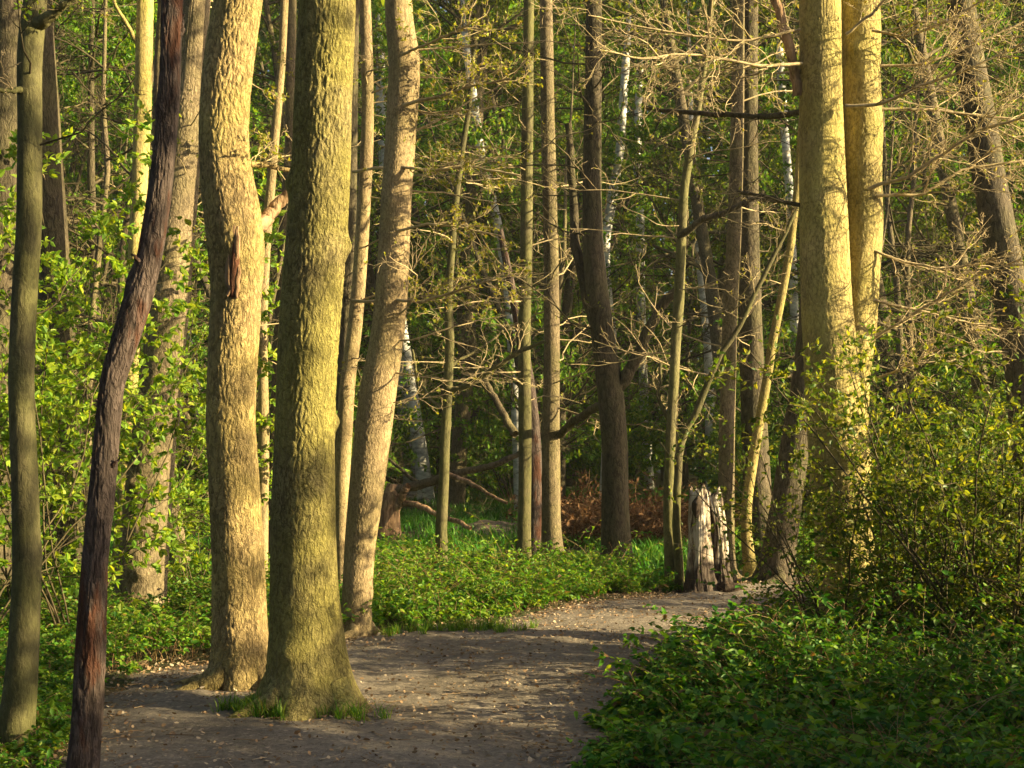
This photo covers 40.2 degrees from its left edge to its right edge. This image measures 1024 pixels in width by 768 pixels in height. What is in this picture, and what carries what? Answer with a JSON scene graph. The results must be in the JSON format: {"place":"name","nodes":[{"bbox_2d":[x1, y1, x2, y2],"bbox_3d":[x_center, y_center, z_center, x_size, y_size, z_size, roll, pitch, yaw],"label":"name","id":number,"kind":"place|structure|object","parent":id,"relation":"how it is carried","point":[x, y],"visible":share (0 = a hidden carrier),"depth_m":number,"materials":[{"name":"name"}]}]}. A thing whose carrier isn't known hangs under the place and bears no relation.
{"place":"outdoors","nodes":[
{"label":"outdoors","id":0,"kind":"place"},
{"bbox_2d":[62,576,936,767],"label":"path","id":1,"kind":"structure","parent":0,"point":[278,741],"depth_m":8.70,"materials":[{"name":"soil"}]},
{"bbox_2d":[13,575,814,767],"bbox_3d":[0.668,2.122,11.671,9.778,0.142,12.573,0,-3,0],"label":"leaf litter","id":2,"kind":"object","parent":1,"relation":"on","point":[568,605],"visible":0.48,"depth_m":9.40,"materials":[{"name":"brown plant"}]},
{"bbox_2d":[11,457,1020,767],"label":"ground","id":3,"kind":"structure","parent":0,"point":[389,621],"depth_m":12.49,"materials":[{"name":"soil"}]},
{"bbox_2d":[0,0,22,585],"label":"dark tree","id":4,"kind":"object","parent":3,"relation":"on","point":[9,29],"visible":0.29,"depth_m":14.48,"materials":[{"name":"brown plant"}]},
{"bbox_2d":[38,0,106,578],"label":"brown shaded tree","id":5,"kind":"object","parent":3,"relation":"on","point":[54,211],"visible":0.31,"depth_m":16.88,"materials":[{"name":"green plant"}]},
{"bbox_2d":[0,0,152,763],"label":"slim tree","id":6,"kind":"object","parent":3,"relation":"on","point":[18,703],"visible":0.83,"depth_m":7.30,"materials":[{"name":"brown plant"}]},
{"bbox_2d":[35,0,155,394],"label":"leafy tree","id":7,"kind":"object","parent":3,"relation":"on","point":[76,220],"visible":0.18,"depth_m":25.71,"materials":[{"name":"green plant"}]},
{"bbox_2d":[0,209,210,621],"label":"green shrub","id":8,"kind":"object","parent":3,"relation":"on","point":[51,366],"visible":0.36,"depth_m":12.47,"materials":[{"name":"green plant"}]},
{"bbox_2d":[57,16,156,340],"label":"leafy tree","id":9,"kind":"object","parent":3,"relation":"on","point":[110,115],"visible":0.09,"depth_m":32.41,"materials":[{"name":"green plant"}]},
{"bbox_2d":[35,0,208,435],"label":"leafy tree","id":10,"kind":"object","parent":3,"relation":"on","point":[95,24],"visible":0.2,"depth_m":25.87,"materials":[{"name":"green plant"}]},
{"bbox_2d":[36,0,207,522],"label":"bare tree","id":11,"kind":"object","parent":3,"relation":"on","point":[106,186],"visible":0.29,"depth_m":23.27,"materials":[{"name":"brown plant"}]},
{"bbox_2d":[66,0,184,767],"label":"dead tree","id":12,"kind":"object","parent":3,"relation":"on","point":[85,741],"visible":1,"depth_m":6.36,"materials":[{"name":"brown plant"}]},
{"bbox_2d":[100,0,153,572],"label":"pale yellow tree","id":13,"kind":"object","parent":3,"relation":"on","point":[142,39],"visible":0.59,"depth_m":16.59,"materials":[{"name":"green plant"}]},
{"bbox_2d":[0,246,274,622],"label":"green shrub","id":14,"kind":"object","parent":3,"relation":"on","point":[120,270],"visible":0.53,"depth_m":11.47,"materials":[{"name":"green plant"}]},
{"bbox_2d":[0,126,286,629],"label":"green shrub","id":15,"kind":"object","parent":3,"relation":"on","point":[54,492],"visible":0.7,"depth_m":11.62,"materials":[{"name":"green plant"}]},
{"bbox_2d":[35,0,272,434],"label":"bare tree","id":16,"kind":"object","parent":3,"relation":"on","point":[124,231],"visible":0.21,"depth_m":19.69,"materials":[{"name":"green plant"}]},
{"bbox_2d":[108,0,210,607],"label":"broad gray tree","id":17,"kind":"object","parent":3,"relation":"on","point":[184,205],"visible":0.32,"depth_m":13.50,"materials":[{"name":"grey plant"}]},
{"bbox_2d":[0,99,351,561],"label":"green shrub","id":18,"kind":"object","parent":3,"relation":"on","point":[84,221],"visible":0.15,"depth_m":14.39,"materials":[{"name":"green plant"}]},
{"bbox_2d":[111,412,274,586],"bbox_3d":[-3.438,1.227,15.147,2.119,2.262,2.262,-2,-3,35],"label":"green shrub","id":19,"kind":"object","parent":3,"relation":"on","point":[198,530],"visible":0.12,"depth_m":14.72,"materials":[{"name":"green plant"}]},
{"bbox_2d":[55,0,353,448],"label":"leafy tree","id":20,"kind":"object","parent":3,"relation":"on","point":[123,75],"visible":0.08,"depth_m":26.79,"materials":[{"name":"green plant"}]},
{"bbox_2d":[0,547,426,767],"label":"bramble patch","id":21,"kind":"object","parent":3,"relation":"on","point":[173,621],"visible":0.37,"depth_m":10.57,"materials":[{"name":"plant"}]},
{"bbox_2d":[172,0,291,690],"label":"scarred oak","id":22,"kind":"object","parent":3,"relation":"on","point":[237,222],"visible":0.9,"depth_m":9.33,"materials":[{"name":"beige plant"}]},
{"bbox_2d":[268,0,296,561],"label":"dim background stem","id":23,"kind":"object","parent":3,"relation":"on","point":[291,39],"visible":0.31,"depth_m":18.62,"materials":[{"name":"brown plant"}]},
{"bbox_2d":[197,0,381,578],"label":"lit background stem","id":24,"kind":"object","parent":3,"relation":"on","point":[263,406],"visible":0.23,"depth_m":15.23,"materials":[{"name":"beige plant"}]},
{"bbox_2d":[228,0,373,720],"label":"mossy oak","id":25,"kind":"object","parent":3,"relation":"on","point":[308,669],"visible":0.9,"depth_m":8.48,"materials":[{"name":"brown plant"}]},
{"bbox_2d":[192,0,417,337],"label":"tall tree","id":26,"kind":"object","parent":3,"relation":"on","point":[269,23],"visible":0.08,"depth_m":33.55,"materials":[{"name":"green plant"}]},
{"bbox_2d":[199,1,442,430],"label":"bare tree","id":27,"kind":"object","parent":3,"relation":"on","point":[273,245],"visible":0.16,"depth_m":20.69,"materials":[{"name":"green plant"}]},
{"bbox_2d":[335,0,358,458],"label":"dark background trunk","id":28,"kind":"object","parent":3,"relation":"on","point":[352,208],"visible":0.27,"depth_m":20.07,"materials":[{"name":"brown plant"}]},
{"bbox_2d":[254,0,451,486],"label":"tall tree","id":29,"kind":"object","parent":3,"relation":"on","point":[370,279],"visible":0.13,"depth_m":37.19,"materials":[{"name":"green plant"}]},
{"bbox_2d":[252,135,466,480],"bbox_3d":[-3.449,-0.880,29.291,5.060,7.958,4.791,0,-3,-2],"label":"leafy tree","id":30,"kind":"object","parent":3,"relation":"on","point":[411,453],"visible":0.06,"depth_m":30.11,"materials":[{"name":"green plant"}]},
{"bbox_2d":[276,0,471,596],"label":"slender pale tree","id":31,"kind":"object","parent":3,"relation":"on","point":[349,369],"visible":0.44,"depth_m":13.17,"materials":[{"name":"beige plant"}]},
{"bbox_2d":[358,2,460,503],"bbox_3d":[-2.906,-3.469,36.700,3.149,14.024,2.605,0,-3,0],"label":"birch tree","id":32,"kind":"object","parent":3,"relation":"on","point":[419,447],"visible":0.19,"depth_m":35.89,"materials":[{"name":"white plant"}]},
{"bbox_2d":[355,14,488,456],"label":"leafy tree","id":33,"kind":"object","parent":3,"relation":"on","point":[415,345],"visible":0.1,"depth_m":43.53,"materials":[{"name":"green plant"}]},
{"bbox_2d":[208,508,671,611],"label":"tall nettles","id":34,"kind":"object","parent":3,"relation":"on","point":[441,566],"visible":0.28,"depth_m":15.19,"materials":[{"name":"plant"}]},
{"bbox_2d":[196,522,684,626],"bbox_3d":[-0.513,1.997,15.662,5.417,0.860,7.879,0,-3,0],"label":"nettle patch","id":35,"kind":"object","parent":3,"relation":"on","point":[461,593],"visible":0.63,"depth_m":14.30,"materials":[{"name":"plant"}]},
{"bbox_2d":[201,579,682,722],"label":"grass tufts","id":36,"kind":"object","parent":3,"relation":"on","point":[497,626],"visible":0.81,"depth_m":11.68,"materials":[{"name":"green plant"}]},
{"bbox_2d":[377,368,517,543],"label":"fallen tree","id":37,"kind":"object","parent":3,"relation":"on","point":[394,501],"visible":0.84,"depth_m":23.26,"materials":[{"name":"brown wood"}]},
{"bbox_2d":[341,0,576,639],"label":"smooth leaning tree","id":38,"kind":"object","parent":3,"relation":"on","point":[374,417],"visible":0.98,"depth_m":11.89,"materials":[{"name":"beige plant"}]},
{"bbox_2d":[359,49,558,570],"bbox_3d":[-0.641,-0.748,16.860,2.462,6.573,2.101,0,-3,0],"label":"forked sapling","id":39,"kind":"object","parent":3,"relation":"on","point":[450,363],"visible":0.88,"depth_m":16.68,"materials":[{"name":"brown plant"}]},
{"bbox_2d":[188,468,741,551],"bbox_3d":[-0.601,2.238,23.545,11.315,1.563,5.798,1,-3,-24],"label":"dead bracken","id":40,"kind":"object","parent":3,"relation":"on","point":[582,517],"visible":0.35,"depth_m":23.16,"materials":[{"name":"brown plant"}]},
{"bbox_2d":[418,0,519,509],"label":"birch tree","id":41,"kind":"object","parent":3,"relation":"on","point":[514,416],"visible":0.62,"depth_m":33.12,"materials":[{"name":"grey plant"}]},
{"bbox_2d":[369,0,570,376],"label":"tall tree","id":42,"kind":"object","parent":3,"relation":"on","point":[457,58],"visible":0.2,"depth_m":36.30,"materials":[{"name":"green plant"}]},
{"bbox_2d":[357,0,585,508],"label":"tall tree","id":43,"kind":"object","parent":3,"relation":"on","point":[456,494],"visible":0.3,"depth_m":33.89,"materials":[{"name":"brown plant"}]},
{"bbox_2d":[409,0,565,483],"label":"tall tree","id":44,"kind":"object","parent":3,"relation":"on","point":[498,23],"visible":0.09,"depth_m":45.30,"materials":[{"name":"green plant"}]},
{"bbox_2d":[359,0,636,465],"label":"leafy tree","id":45,"kind":"object","parent":3,"relation":"on","point":[376,11],"visible":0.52,"depth_m":31.12,"materials":[{"name":"green plant"}]},
{"bbox_2d":[394,154,609,497],"bbox_3d":[-0.850,-1.687,39.633,6.027,10.495,5.706,-1,-3,28],"label":"leafy tree","id":46,"kind":"object","parent":3,"relation":"on","point":[499,352],"visible":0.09,"depth_m":38.92,"materials":[{"name":"green plant"}]},
{"bbox_2d":[376,0,629,557],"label":"straight narrow tree","id":47,"kind":"object","parent":3,"relation":"on","point":[524,442],"visible":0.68,"depth_m":19.59,"materials":[{"name":"brown plant"}]},
{"bbox_2d":[11,483,1015,582],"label":"woodland grass","id":48,"kind":"structure","parent":3,"relation":"on","point":[416,517],"depth_m":24.49,"materials":[{"name":"green plant"}]},
{"bbox_2d":[420,0,617,411],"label":"tall tree","id":49,"kind":"object","parent":3,"relation":"on","point":[493,9],"visible":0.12,"depth_m":43.90,"materials":[{"name":"green plant"}]},
{"bbox_2d":[497,229,541,555],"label":"rough dead tree","id":50,"kind":"object","parent":3,"relation":"on","point":[536,494],"visible":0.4,"depth_m":21.39,"materials":[{"name":"wood"}]},
{"bbox_2d":[450,365,592,505],"bbox_3d":[-0.068,1.134,34.831,2.607,3.969,5.129,-1,-3,26],"label":"woodland bush","id":51,"kind":"object","parent":3,"relation":"on","point":[504,474],"visible":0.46,"depth_m":33.92,"materials":[{"name":"green plant"}]},
{"bbox_2d":[55,0,1023,474],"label":"woodland","id":52,"kind":"object","parent":3,"relation":"on","point":[707,170],"depth_m":65.45,"materials":[{"name":"green plant"}]},
{"bbox_2d":[453,0,666,431],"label":"bare tree","id":53,"kind":"object","parent":3,"relation":"on","point":[562,266],"visible":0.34,"depth_m":29.98,"materials":[{"name":"green plant"}]},
{"bbox_2d":[464,0,666,554],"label":"straight sunlit tree","id":54,"kind":"object","parent":3,"relation":"on","point":[551,507],"visible":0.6,"depth_m":20.18,"materials":[{"name":"brown plant"}]},
{"bbox_2d":[427,0,714,570],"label":"tall shaded tree","id":55,"kind":"object","parent":3,"relation":"on","point":[613,381],"visible":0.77,"depth_m":18.75,"materials":[{"name":"brown plant"}]},
{"bbox_2d":[459,14,698,484],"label":"leafy tree","id":56,"kind":"object","parent":3,"relation":"on","point":[506,131],"visible":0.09,"depth_m":44.99,"materials":[{"name":"green plant"}]},
{"bbox_2d":[486,0,685,498],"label":"tall tree","id":57,"kind":"object","parent":3,"relation":"on","point":[567,298],"visible":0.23,"depth_m":36.42,"materials":[{"name":"green plant"}]},
{"bbox_2d":[467,62,719,465],"bbox_3d":[1.893,-2.298,35.272,6.220,11.511,6.570,0,-3,-6],"label":"leafy tree","id":58,"kind":"object","parent":3,"relation":"on","point":[632,148],"visible":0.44,"depth_m":33.80,"materials":[{"name":"green plant"}]},
{"bbox_2d":[512,0,685,440],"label":"leafy tree","id":59,"kind":"object","parent":3,"relation":"on","point":[606,79],"visible":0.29,"depth_m":37.08,"materials":[{"name":"green plant"}]},
{"bbox_2d":[538,374,665,499],"bbox_3d":[2.491,1.348,37.284,4.959,3.667,2.521,2,-4,-40],"label":"woodland bush","id":60,"kind":"object","parent":3,"relation":"on","point":[632,460],"visible":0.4,"depth_m":37.10,"materials":[{"name":"green plant"}]},
{"bbox_2d":[568,0,656,497],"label":"birch tree","id":61,"kind":"object","parent":3,"relation":"on","point":[618,152],"visible":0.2,"depth_m":34.23,"materials":[{"name":"white plant"}]},
{"bbox_2d":[508,113,737,480],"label":"leafy tree","id":62,"kind":"object","parent":3,"relation":"on","point":[651,379],"visible":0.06,"depth_m":46.25,"materials":[{"name":"green plant"}]},
{"bbox_2d":[578,383,693,490],"bbox_3d":[3.364,1.341,40.475,2.654,3.765,5.220,1,-3,-16],"label":"woodland bush","id":63,"kind":"object","parent":3,"relation":"on","point":[648,417],"visible":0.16,"depth_m":39.16,"materials":[{"name":"green plant"}]},
{"bbox_2d":[633,59,653,489],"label":"birch tree","id":64,"kind":"object","parent":3,"relation":"on","point":[646,478],"visible":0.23,"depth_m":42.07,"materials":[{"name":"white plant"}]},
{"bbox_2d":[581,0,719,432],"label":"tall tree","id":65,"kind":"object","parent":3,"relation":"on","point":[671,246],"visible":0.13,"depth_m":46.92,"materials":[{"name":"green plant"}]},
{"bbox_2d":[523,0,799,503],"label":"tall tree","id":66,"kind":"object","parent":3,"relation":"on","point":[702,233],"visible":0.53,"depth_m":31.31,"materials":[{"name":"brown plant"}]},
{"bbox_2d":[541,0,798,590],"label":"twin stem tree","id":67,"kind":"object","parent":3,"relation":"on","point":[673,558],"visible":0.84,"depth_m":16.24,"materials":[{"name":"brown plant"}]},
{"bbox_2d":[638,0,731,490],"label":"birch tree","id":68,"kind":"object","parent":3,"relation":"on","point":[709,360],"visible":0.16,"depth_m":36.03,"materials":[{"name":"white plant"}]},
{"bbox_2d":[606,0,772,451],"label":"bare tree","id":69,"kind":"object","parent":3,"relation":"on","point":[693,313],"visible":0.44,"depth_m":33.57,"materials":[{"name":"green plant"}]},
{"bbox_2d":[641,150,739,490],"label":"leafy tree","id":70,"kind":"object","parent":3,"relation":"on","point":[685,471],"visible":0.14,"depth_m":41.80,"materials":[{"name":"green plant"}]},
{"bbox_2d":[595,0,798,580],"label":"straight brown tree","id":71,"kind":"object","parent":3,"relation":"on","point":[729,325],"visible":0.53,"depth_m":17.21,"materials":[{"name":"grey plant"}]},
{"bbox_2d":[615,0,798,488],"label":"tall tree","id":72,"kind":"object","parent":3,"relation":"on","point":[721,269],"visible":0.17,"depth_m":39.48,"materials":[{"name":"green plant"}]},
{"bbox_2d":[618,0,796,562],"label":"dark thick tree","id":73,"kind":"object","parent":3,"relation":"on","point":[749,398],"visible":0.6,"depth_m":19.16,"materials":[{"name":"brown plant"}]},
{"bbox_2d":[683,484,742,592],"bbox_3d":[2.267,1.807,15.848,0.745,1.349,0.523,0,-3,0],"label":"broken stump","id":74,"kind":"object","parent":3,"relation":"on","point":[698,507],"visible":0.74,"depth_m":15.76,"materials":[{"name":"brown wood"}]},
{"bbox_2d":[688,383,785,506],"bbox_3d":[4.921,1.282,29.444,2.421,3.409,4.763,0,-3,6],"label":"woodland bush","id":75,"kind":"object","parent":3,"relation":"on","point":[707,476],"visible":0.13,"depth_m":28.93,"materials":[{"name":"green plant"}]},
{"bbox_2d":[706,0,799,577],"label":"curved sapling","id":76,"kind":"object","parent":3,"relation":"on","point":[771,353],"visible":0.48,"depth_m":17.50,"materials":[{"name":"yellow plant"}]},
{"bbox_2d":[521,0,1023,628],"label":"twin trunk tree","id":77,"kind":"object","parent":3,"relation":"on","point":[835,72],"visible":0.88,"depth_m":11.36,"materials":[{"name":"yellow plant"}]},
{"bbox_2d":[637,0,914,433],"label":"leafy tree","id":78,"kind":"object","parent":3,"relation":"on","point":[774,296],"visible":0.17,"depth_m":39.32,"materials":[{"name":"green plant"}]},
{"bbox_2d":[746,296,807,583],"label":"dark leaning tree","id":79,"kind":"object","parent":3,"relation":"on","point":[786,448],"visible":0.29,"depth_m":16.62,"materials":[{"name":"brown plant"}]},
{"bbox_2d":[758,0,798,384],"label":"birch tree","id":80,"kind":"object","parent":3,"relation":"on","point":[786,157],"visible":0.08,"depth_m":36.20,"materials":[{"name":"white plant"}]},
{"bbox_2d":[565,524,1023,767],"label":"bramble thicket","id":81,"kind":"object","parent":3,"relation":"on","point":[827,657],"visible":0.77,"depth_m":7.74,"materials":[{"name":"plant"}]},
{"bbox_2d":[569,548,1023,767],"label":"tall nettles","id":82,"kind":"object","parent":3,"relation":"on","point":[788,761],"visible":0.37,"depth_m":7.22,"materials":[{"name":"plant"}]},
{"bbox_2d":[709,122,904,437],"bbox_3d":[7.994,-2.017,37.952,6.002,11.003,6.340,-1,-3,17],"label":"leafy tree","id":83,"kind":"object","parent":3,"relation":"on","point":[768,178],"visible":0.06,"depth_m":39.58,"materials":[{"name":"green plant"}]},
{"bbox_2d":[679,63,948,524],"bbox_3d":[5.772,-2.097,29.525,5.863,10.832,5.550,1,-3,-15],"label":"leafy tree","id":84,"kind":"object","parent":3,"relation":"on","point":[785,354],"visible":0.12,"depth_m":29.23,"materials":[{"name":"green plant"}]},
{"bbox_2d":[655,0,981,485],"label":"tall tree","id":85,"kind":"object","parent":3,"relation":"on","point":[762,33],"visible":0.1,"depth_m":38.55,"materials":[{"name":"green plant"}]},
{"bbox_2d":[660,399,1023,632],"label":"holly bush","id":86,"kind":"object","parent":3,"relation":"on","point":[774,512],"visible":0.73,"depth_m":10.57,"materials":[{"name":"green plant"}]},
{"bbox_2d":[714,1,989,450],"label":"tall tree","id":87,"kind":"object","parent":3,"relation":"on","point":[881,285],"visible":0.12,"depth_m":31.65,"materials":[{"name":"green plant"}]},
{"bbox_2d":[730,0,989,205],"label":"tall tree","id":88,"kind":"object","parent":3,"relation":"on","point":[883,83],"visible":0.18,"depth_m":30.82,"materials":[{"name":"green plant"}]},
{"bbox_2d":[703,258,1023,667],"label":"holly bush","id":89,"kind":"object","parent":3,"relation":"on","point":[1014,488],"visible":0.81,"depth_m":9.81,"materials":[{"name":"green plant"}]},
{"bbox_2d":[769,76,965,465],"bbox_3d":[5.568,-1.026,22.755,3.090,7.929,3.215,1,-3,-21],"label":"bare tree","id":90,"kind":"object","parent":3,"relation":"on","point":[886,216],"visible":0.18,"depth_m":22.36,"materials":[{"name":"brown plant"}]},
{"bbox_2d":[735,507,1023,605],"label":"shade herbs","id":91,"kind":"object","parent":3,"relation":"on","point":[800,555],"visible":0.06,"depth_m":18.90,"materials":[{"name":"plant"}]},
{"bbox_2d":[754,331,1023,654],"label":"holly bush","id":92,"kind":"object","parent":3,"relation":"on","point":[950,465],"visible":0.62,"depth_m":9.84,"materials":[{"name":"green plant"}]},
{"bbox_2d":[758,0,1023,517],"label":"tall tree","id":93,"kind":"object","parent":3,"relation":"on","point":[953,211],"visible":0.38,"depth_m":28.53,"materials":[{"name":"brown plant"}]},
{"bbox_2d":[762,2,1023,514],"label":"bare tree","id":94,"kind":"object","parent":3,"relation":"on","point":[896,279],"visible":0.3,"depth_m":27.68,"materials":[{"name":"brown plant"}]},
{"bbox_2d":[797,0,1004,518],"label":"bare tree","id":95,"kind":"object","parent":3,"relation":"on","point":[908,223],"visible":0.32,"depth_m":25.06,"materials":[{"name":"brown plant"}]},
{"bbox_2d":[848,395,1023,618],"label":"holly bush","id":96,"kind":"object","parent":3,"relation":"on","point":[1016,542],"visible":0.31,"depth_m":10.03,"materials":[{"name":"green plant"}]},
{"bbox_2d":[880,0,998,428],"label":"leafy tree","id":97,"kind":"object","parent":3,"relation":"on","point":[925,171],"visible":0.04,"depth_m":44.28,"materials":[{"name":"green plant"}]},
{"bbox_2d":[869,362,1012,520],"bbox_3d":[7.499,1.082,26.121,2.739,3.610,5.389,2,-3,-34],"label":"woodland bush","id":98,"kind":"object","parent":3,"relation":"on","point":[934,428],"visible":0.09,"depth_m":25.02,"materials":[{"name":"green plant"}]},
{"bbox_2d":[868,366,1023,575],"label":"holly bush","id":99,"kind":"object","parent":3,"relation":"on","point":[954,440],"visible":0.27,"depth_m":13.52,"materials":[{"name":"green plant"}]},
{"bbox_2d":[869,147,1023,469],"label":"leafy tree","id":100,"kind":"object","parent":3,"relation":"on","point":[973,267],"visible":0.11,"depth_m":32.78,"materials":[{"name":"green plant"}]},
{"bbox_2d":[878,52,1023,519],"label":"leafy tree","id":101,"kind":"object","parent":3,"relation":"on","point":[1020,146],"visible":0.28,"depth_m":25.84,"materials":[{"name":"green plant"}]},
{"bbox_2d":[879,0,1023,550],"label":"hazy dark tree","id":102,"kind":"object","parent":3,"relation":"on","point":[996,205],"visible":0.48,"depth_m":17.47,"materials":[{"name":"brown plant"}]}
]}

